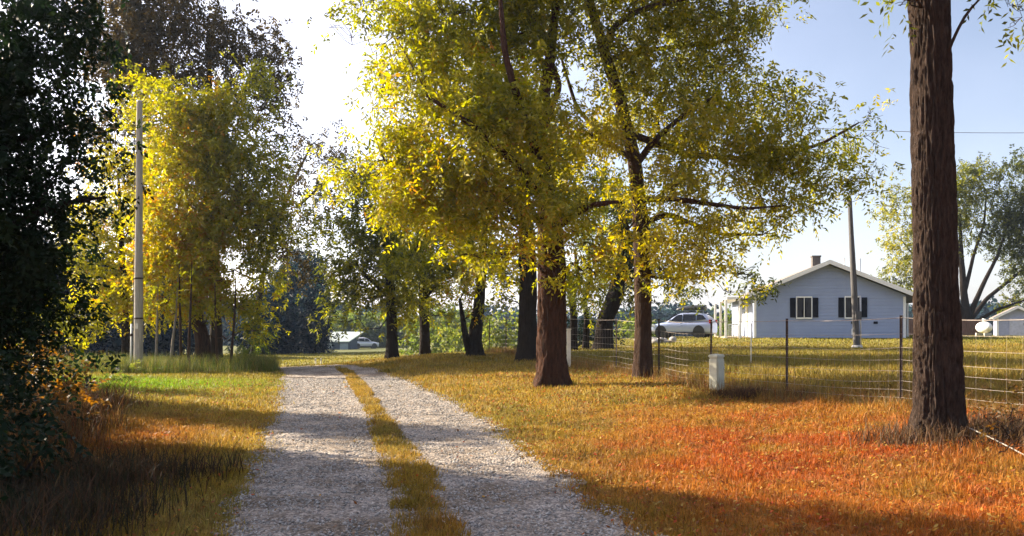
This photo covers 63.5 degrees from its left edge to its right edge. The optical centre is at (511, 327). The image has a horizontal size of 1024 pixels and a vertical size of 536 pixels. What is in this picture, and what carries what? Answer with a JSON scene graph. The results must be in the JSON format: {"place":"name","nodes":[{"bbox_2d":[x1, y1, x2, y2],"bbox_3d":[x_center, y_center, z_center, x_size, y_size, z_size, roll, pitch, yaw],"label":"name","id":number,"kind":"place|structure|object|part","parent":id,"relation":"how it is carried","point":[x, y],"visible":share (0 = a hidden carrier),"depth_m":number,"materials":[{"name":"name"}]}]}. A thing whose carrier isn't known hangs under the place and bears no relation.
{"place":"outdoors","nodes":[
{"label":"outdoors","id":0,"kind":"place"},
{"bbox_2d":[211,364,667,535],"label":"gravel road","id":1,"kind":"structure","parent":0,"point":[313,373],"depth_m":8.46,"materials":[{"name":"grey gravel"}]},
{"bbox_2d":[0,0,1023,318],"label":"sky","id":2,"kind":"structure","parent":0,"point":[988,99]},
{"bbox_2d":[3,336,1023,535],"bbox_3d":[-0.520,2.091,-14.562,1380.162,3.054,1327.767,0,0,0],"label":"ground","id":3,"kind":"structure","parent":0,"point":[383,349],"depth_m":9.24,"materials":[{"name":"orange plant"}]},
{"bbox_2d":[0,40,60,279],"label":"shade tree","id":4,"kind":"object","parent":3,"relation":"on","point":[30,253],"visible":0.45,"depth_m":10.37,"materials":[{"name":"green plant"}]},
{"bbox_2d":[1,301,87,383],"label":"bush","id":5,"kind":"object","parent":3,"relation":"on","point":[79,347],"visible":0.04,"depth_m":17.67,"materials":[{"name":"green plant"}]},
{"bbox_2d":[0,328,93,507],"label":"bush","id":6,"kind":"object","parent":3,"relation":"on","point":[8,381],"visible":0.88,"depth_m":7.87,"materials":[{"name":"green plant"}]},
{"bbox_2d":[0,331,111,429],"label":"bush","id":7,"kind":"object","parent":3,"relation":"on","point":[82,390],"visible":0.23,"depth_m":13.02,"materials":[{"name":"orange plant"}]},
{"bbox_2d":[0,0,153,420],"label":"shade tree","id":8,"kind":"object","parent":3,"relation":"on","point":[22,56],"visible":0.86,"depth_m":11.20,"materials":[{"name":"green plant"}]},
{"bbox_2d":[0,371,164,489],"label":"undergrowth","id":9,"kind":"object","parent":3,"relation":"on","point":[75,428],"visible":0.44,"depth_m":11.73,"materials":[{"name":"brown plant"}]},
{"bbox_2d":[35,123,173,361],"bbox_3d":[-17.598,-3.504,36.007,6.934,10.791,5.503,0,0,0],"label":"deciduous tree","id":10,"kind":"object","parent":3,"relation":"on","point":[119,305],"visible":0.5,"depth_m":35.72,"materials":[{"name":"yellow plant"}]},
{"bbox_2d":[3,236,207,356],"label":"woodland","id":11,"kind":"object","parent":3,"relation":"on","point":[113,343],"visible":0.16,"depth_m":60.49,"materials":[{"name":"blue plant"}]},
{"bbox_2d":[98,369,140,380],"bbox_3d":[-11.697,1.642,24.520,1.148,0.822,1.177,0,0,42],"label":"bush","id":12,"kind":"object","parent":3,"relation":"on","point":[124,375],"visible":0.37,"depth_m":24.50,"materials":[{"name":"green plant"}]},
{"bbox_2d":[0,434,248,535],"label":"undergrowth","id":13,"kind":"object","parent":3,"relation":"on","point":[89,475],"visible":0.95,"depth_m":7.16,"materials":[{"name":"brown plant"}]},
{"bbox_2d":[130,324,131,362],"bbox_3d":[-13.595,0.746,29.500,0.096,1.801,0.072,0,0,0],"label":"marker stake","id":14,"kind":"object","parent":3,"relation":"on","point":[131,343],"visible":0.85,"depth_m":29.48,"materials":[{"name":"metal"}]},
{"bbox_2d":[79,360,184,373],"bbox_3d":[-13.059,1.581,28.598,4.271,0.983,1.571,0,0,0],"label":"bush","id":15,"kind":"object","parent":3,"relation":"on","point":[137,370],"visible":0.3,"depth_m":28.52,"materials":[{"name":"green plant"}]},
{"bbox_2d":[133,100,142,365],"bbox_3d":[-13.549,-3.237,29.997,0.317,10.037,0.335,0,0,44],"label":"utility pole","id":16,"kind":"object","parent":3,"relation":"on","point":[138,312],"visible":0.89,"depth_m":29.90,"materials":[{"name":"grey wood"}]},
{"bbox_2d":[129,284,181,362],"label":"sapling","id":17,"kind":"object","parent":3,"relation":"on","point":[156,342],"visible":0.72,"depth_m":31.95,"materials":[{"name":"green plant"}]},
{"bbox_2d":[144,275,186,360],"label":"sapling","id":18,"kind":"object","parent":3,"relation":"on","point":[174,327],"visible":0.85,"depth_m":31.45,"materials":[{"name":"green plant"}]},
{"bbox_2d":[44,350,288,373],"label":"undergrowth","id":19,"kind":"object","parent":3,"relation":"on","point":[269,363],"visible":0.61,"depth_m":29.16,"materials":[{"name":"green plant"}]},
{"bbox_2d":[146,262,187,358],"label":"sapling","id":20,"kind":"object","parent":3,"relation":"on","point":[180,330],"visible":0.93,"depth_m":31.16,"materials":[{"name":"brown plant"}]},
{"bbox_2d":[174,247,204,365],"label":"sapling","id":21,"kind":"object","parent":3,"relation":"on","point":[190,313],"visible":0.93,"depth_m":30.18,"materials":[{"name":"brown plant"}]},
{"bbox_2d":[54,0,329,360],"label":"deciduous tree","id":22,"kind":"object","parent":3,"relation":"on","point":[141,24],"visible":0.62,"depth_m":37.60,"materials":[{"name":"green plant"}]},
{"bbox_2d":[75,47,331,366],"bbox_3d":[-11.979,-4.642,33.168,9.463,12.904,6.108,0,0,0],"label":"deciduous tree","id":23,"kind":"object","parent":3,"relation":"on","point":[205,228],"visible":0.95,"depth_m":32.68,"materials":[{"name":"yellow plant"}]},
{"bbox_2d":[205,283,232,364],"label":"sapling","id":24,"kind":"object","parent":3,"relation":"on","point":[215,299],"visible":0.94,"depth_m":30.98,"materials":[{"name":"brown plant"}]},
{"bbox_2d":[206,276,263,361],"bbox_3d":[-10.715,-0.132,32.017,1.730,3.759,1.540,0,0,33],"label":"sapling","id":25,"kind":"object","parent":3,"relation":"on","point":[232,338],"visible":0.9,"depth_m":31.98,"materials":[{"name":"brown plant"}]},
{"bbox_2d":[223,322,277,363],"bbox_3d":[-10.663,1.012,33.311,2.187,2.929,3.426,0,0,0],"label":"bush","id":26,"kind":"object","parent":3,"relation":"on","point":[242,351],"visible":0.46,"depth_m":33.63,"materials":[{"name":"green plant"}]},
{"bbox_2d":[223,299,285,354],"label":"tall tree","id":27,"kind":"object","parent":3,"relation":"on","point":[271,350],"visible":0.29,"depth_m":67.67,"materials":[{"name":"green plant"}]},
{"bbox_2d":[238,275,313,353],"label":"tall tree","id":28,"kind":"object","parent":3,"relation":"on","point":[287,342],"visible":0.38,"depth_m":71.37,"materials":[{"name":"green plant"}]},
{"bbox_2d":[246,256,313,352],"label":"tall tree","id":29,"kind":"object","parent":3,"relation":"on","point":[294,280],"visible":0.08,"depth_m":77.37,"materials":[{"name":"green plant"}]},
{"bbox_2d":[191,293,397,344],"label":"woodland","id":30,"kind":"object","parent":3,"relation":"on","point":[224,327],"visible":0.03,"depth_m":166.98,"materials":[{"name":"green plant"}]},
{"bbox_2d":[232,118,367,359],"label":"deciduous tree","id":31,"kind":"object","parent":3,"relation":"on","point":[316,146],"visible":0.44,"depth_m":45.88,"materials":[{"name":"green plant"}]},
{"bbox_2d":[277,243,344,352],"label":"tall tree","id":32,"kind":"object","parent":3,"relation":"on","point":[304,257],"visible":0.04,"depth_m":83.34,"materials":[{"name":"green plant"}]},
{"bbox_2d":[292,272,339,353],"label":"tall tree","id":33,"kind":"object","parent":3,"relation":"on","point":[312,295],"visible":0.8,"depth_m":73.31,"materials":[{"name":"green plant"}]},
{"bbox_2d":[327,332,362,349],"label":"barn","id":34,"kind":"structure","parent":3,"relation":"on","point":[349,343],"depth_m":120.15,"materials":[{"name":"grey metal"}]},
{"bbox_2d":[340,343,347,349],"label":"door","id":35,"kind":"structure","parent":34,"relation":"in","point":[343,346],"depth_m":119.95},
{"bbox_2d":[357,337,378,348],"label":"parked car","id":36,"kind":"object","parent":3,"relation":"on","point":[364,342],"visible":0.66,"depth_m":127.25,"materials":[{"name":"silver metal"}]},
{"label":"side window","id":37,"kind":"part","parent":36,"relation":"part of","materials":[{"name":"black glass"}]},
{"bbox_2d":[296,146,445,358],"bbox_3d":[-5.774,-2.972,34.128,6.300,8.811,4.631,0,0,0],"label":"deciduous tree","id":38,"kind":"object","parent":3,"relation":"on","point":[345,286],"visible":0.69,"depth_m":34.08,"materials":[{"name":"green plant"}]},
{"bbox_2d":[374,324,416,346],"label":"bush","id":39,"kind":"object","parent":3,"relation":"on","point":[386,334],"visible":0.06,"depth_m":138.74,"materials":[{"name":"green plant"}]},
{"bbox_2d":[336,367,475,535],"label":"grass","id":40,"kind":"structure","parent":3,"relation":"on","point":[361,393],"depth_m":8.59,"materials":[{"name":"plant"}]},
{"bbox_2d":[328,303,491,347],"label":"woodland","id":41,"kind":"object","parent":3,"relation":"on","point":[371,334],"visible":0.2,"depth_m":138.10,"materials":[{"name":"green plant"}]},
{"bbox_2d":[362,203,493,354],"bbox_3d":[-3.705,-2.440,36.973,6.407,7.778,4.976,0,0,0],"label":"deciduous tree","id":42,"kind":"object","parent":3,"relation":"on","point":[433,283],"visible":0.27,"depth_m":36.77,"materials":[{"name":"green plant"}]},
{"bbox_2d":[398,309,460,354],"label":"bush","id":43,"kind":"object","parent":3,"relation":"on","point":[416,347],"visible":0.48,"depth_m":61.90,"materials":[{"name":"green plant"}]},
{"bbox_2d":[363,181,536,356],"bbox_3d":[-1.813,-2.181,30.605,7.288,6.868,3.785,0,0,0],"label":"deciduous tree","id":44,"kind":"object","parent":3,"relation":"on","point":[472,342],"visible":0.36,"depth_m":30.21,"materials":[{"name":"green plant"}]},
{"bbox_2d":[430,314,484,352],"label":"bush","id":45,"kind":"object","parent":3,"relation":"on","point":[454,344],"visible":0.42,"depth_m":58.09,"materials":[{"name":"green plant"}]},
{"bbox_2d":[301,0,659,387],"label":"deciduous tree","id":46,"kind":"object","parent":3,"relation":"on","point":[489,113],"visible":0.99,"depth_m":19.03,"materials":[{"name":"yellow plant"}]},
{"bbox_2d":[462,300,518,351],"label":"bush","id":47,"kind":"object","parent":3,"relation":"on","point":[500,337],"visible":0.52,"depth_m":51.84,"materials":[{"name":"green plant"}]},
{"bbox_2d":[4,362,1023,535],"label":"fallen leaves","id":48,"kind":"object","parent":3,"relation":"on","point":[771,502],"visible":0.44,"depth_m":9.58,"materials":[{"name":"orange plant"}]},
{"bbox_2d":[433,22,630,360],"bbox_3d":[0.246,-4.670,28.737,7.934,11.892,4.852,0,0,0],"label":"deciduous tree","id":49,"kind":"object","parent":3,"relation":"on","point":[527,333],"visible":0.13,"depth_m":28.33,"materials":[{"name":"green plant"}]},
{"bbox_2d":[566,329,570,366],"bbox_3d":[1.737,0.664,25.300,0.140,1.290,0.140,0,0,0],"label":"fence post","id":50,"kind":"object","parent":3,"relation":"on","point":[569,346],"visible":0.69,"depth_m":25.24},
{"bbox_2d":[567,254,597,349],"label":"deciduous tree","id":51,"kind":"object","parent":3,"relation":"on","point":[574,329],"visible":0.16,"depth_m":37.85,"materials":[{"name":"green plant"}]},
{"bbox_2d":[566,253,607,348],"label":"deciduous tree","id":52,"kind":"object","parent":3,"relation":"on","point":[586,339],"visible":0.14,"depth_m":38.88,"materials":[{"name":"green plant"}]},
{"bbox_2d":[566,308,625,346],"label":"bush","id":53,"kind":"object","parent":3,"relation":"on","point":[580,332],"visible":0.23,"depth_m":43.94,"materials":[{"name":"green plant"}]},
{"bbox_2d":[613,310,655,339],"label":"bush","id":54,"kind":"object","parent":3,"relation":"on","point":[626,325],"visible":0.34,"depth_m":58.17,"materials":[{"name":"green plant"}]},
{"bbox_2d":[557,169,715,349],"bbox_3d":[5.186,-3.074,37.020,8.072,8.470,4.923,0,0,0],"label":"deciduous tree","id":55,"kind":"object","parent":3,"relation":"on","point":[611,304],"visible":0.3,"depth_m":36.68,"materials":[{"name":"yellow plant"}]},
{"bbox_2d":[652,337,676,343],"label":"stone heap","id":56,"kind":"object","parent":3,"relation":"on","point":[671,339],"visible":0.34,"depth_m":44.60,"materials":[{"name":"white stone"}]},
{"bbox_2d":[652,311,716,337],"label":"parked car","id":57,"kind":"object","parent":3,"relation":"on","point":[698,330],"visible":0.84,"depth_m":55.12,"materials":[{"name":"silver metal"}]},
{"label":"side window","id":58,"kind":"part","parent":57,"relation":"part of","materials":[{"name":"black glass"}]},
{"bbox_2d":[676,305,706,310],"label":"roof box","id":59,"kind":"object","parent":57,"relation":"on","point":[686,308],"visible":0.85,"depth_m":55.36,"materials":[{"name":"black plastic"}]},
{"bbox_2d":[516,0,904,378],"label":"deciduous tree","id":60,"kind":"object","parent":3,"relation":"on","point":[765,159],"visible":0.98,"depth_m":20.37,"materials":[{"name":"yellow plant"}]},
{"bbox_2d":[708,354,724,389],"bbox_3d":[4.282,0.997,17.271,0.260,0.890,0.267,-4,5,-38],"label":"cable pedestal","id":61,"kind":"object","parent":3,"relation":"on","point":[716,367],"visible":0.71,"depth_m":17.18,"materials":[{"name":"plastic"}]},
{"bbox_2d":[711,303,731,335],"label":"bush","id":62,"kind":"object","parent":3,"relation":"on","point":[728,321],"visible":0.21,"depth_m":66.14,"materials":[{"name":"green plant"}]},
{"bbox_2d":[447,293,1023,341],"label":"woodland","id":63,"kind":"object","parent":3,"relation":"on","point":[664,314],"visible":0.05,"depth_m":192.51,"materials":[{"name":"green plant"}]},
{"bbox_2d":[750,323,751,361],"bbox_3d":[6.944,0.532,24.001,0.046,1.340,0.041,0,0,22],"label":"marker stake","id":64,"kind":"object","parent":3,"relation":"on","point":[751,345],"visible":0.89,"depth_m":23.99,"materials":[{"name":"white plastic"}]},
{"bbox_2d":[482,315,1023,411],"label":"wire fence","id":65,"kind":"object","parent":3,"relation":"on","point":[900,347],"visible":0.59,"depth_m":15.33,"materials":[{"name":"metal"}]},
{"bbox_2d":[483,345,1023,417],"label":"tall grass","id":66,"kind":"structure","parent":3,"relation":"on","point":[672,375],"depth_m":16.59,"materials":[{"name":"brown plant"}]},
{"bbox_2d":[702,384,815,402],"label":"tall grass","id":67,"kind":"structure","parent":3,"relation":"on","point":[739,392],"depth_m":15.65,"materials":[{"name":"brown plant"}]},
{"bbox_2d":[714,255,912,338],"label":"house","id":68,"kind":"structure","parent":3,"relation":"on","point":[814,300],"depth_m":49.06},
{"bbox_2d":[745,304,747,336],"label":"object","id":69,"kind":"structure","parent":68,"relation":"in","point":[746,308],"depth_m":52.97,"materials":[{"name":"paint"}]},
{"bbox_2d":[796,296,811,318],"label":"window","id":70,"kind":"structure","parent":68,"relation":"in","point":[803,303],"depth_m":49.17,"materials":[{"name":"white glass"}]},
{"bbox_2d":[845,296,859,318],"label":"window","id":71,"kind":"structure","parent":68,"relation":"in","point":[848,307],"depth_m":48.78,"materials":[{"name":"white glass"}]},
{"bbox_2d":[848,198,862,347],"bbox_3d":[14.144,-2.199,33.971,0.588,6.544,0.475,0,0,-31],"label":"utility pole","id":72,"kind":"object","parent":3,"relation":"on","point":[856,314],"visible":0.85,"depth_m":33.91,"materials":[{"name":"grey wood"}]},
{"bbox_2d":[830,404,1023,457],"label":"tall grass","id":73,"kind":"structure","parent":3,"relation":"on","point":[891,438],"depth_m":9.84,"materials":[{"name":"brown plant"}]},
{"bbox_2d":[853,0,1023,442],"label":"walnut tree","id":74,"kind":"object","parent":3,"relation":"on","point":[938,388],"visible":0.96,"depth_m":9.90,"materials":[{"name":"brown plant"}]},
{"bbox_2d":[967,427,1023,454],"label":"rope","id":75,"kind":"object","parent":74,"relation":"attached to","point":[997,441],"visible":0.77,"depth_m":9.31,"materials":[{"name":"white fabric"}]},
{"bbox_2d":[866,144,1023,319],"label":"deciduous tree","id":76,"kind":"object","parent":3,"relation":"on","point":[1011,219],"visible":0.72,"depth_m":65.80,"materials":[{"name":"green plant"}]},
{"bbox_2d":[909,318,983,335],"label":"board fence","id":77,"kind":"object","parent":3,"relation":"on","point":[968,327],"visible":0.2,"depth_m":63.00,"materials":[{"name":"brown wood"}]},
{"bbox_2d":[975,319,992,335],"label":"gas tank","id":78,"kind":"object","parent":3,"relation":"on","point":[984,328],"visible":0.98,"depth_m":56.10,"materials":[{"name":"white metal"}]},
{"bbox_2d":[946,375,1023,447],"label":"bush","id":79,"kind":"object","parent":3,"relation":"on","point":[1016,388],"visible":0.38,"depth_m":10.45,"materials":[{"name":"brown plant"}]},
{"bbox_2d":[946,408,1023,452],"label":"dead twigs","id":80,"kind":"object","parent":3,"relation":"on","point":[994,433],"visible":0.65,"depth_m":9.34,"materials":[{"name":"brown plant"}]},
{"bbox_2d":[989,306,1023,335],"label":"garden shed","id":81,"kind":"structure","parent":3,"relation":"on","point":[1012,323],"depth_m":58.15,"materials":[{"name":"paint"}]},
{"bbox_2d":[1009,318,1023,335],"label":"door","id":82,"kind":"structure","parent":81,"relation":"in","point":[1016,325],"depth_m":57.99,"materials":[{"name":"paint"}]},
{"bbox_2d":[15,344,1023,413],"bbox_3d":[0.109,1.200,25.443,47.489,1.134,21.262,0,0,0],"label":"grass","id":83,"kind":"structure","parent":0,"point":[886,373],"depth_m":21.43,"materials":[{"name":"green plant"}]},
{"bbox_2d":[28,335,1023,366],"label":"grass","id":84,"kind":"structure","parent":0,"point":[699,342],"depth_m":44.88,"materials":[{"name":"green plant"}]},
{"bbox_2d":[798,127,974,132],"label":"overhead cable","id":85,"kind":"object","parent":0,"point":[896,131],"visible":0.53,"depth_m":69.98,"materials":[{"name":"grey metal"}]}
]}

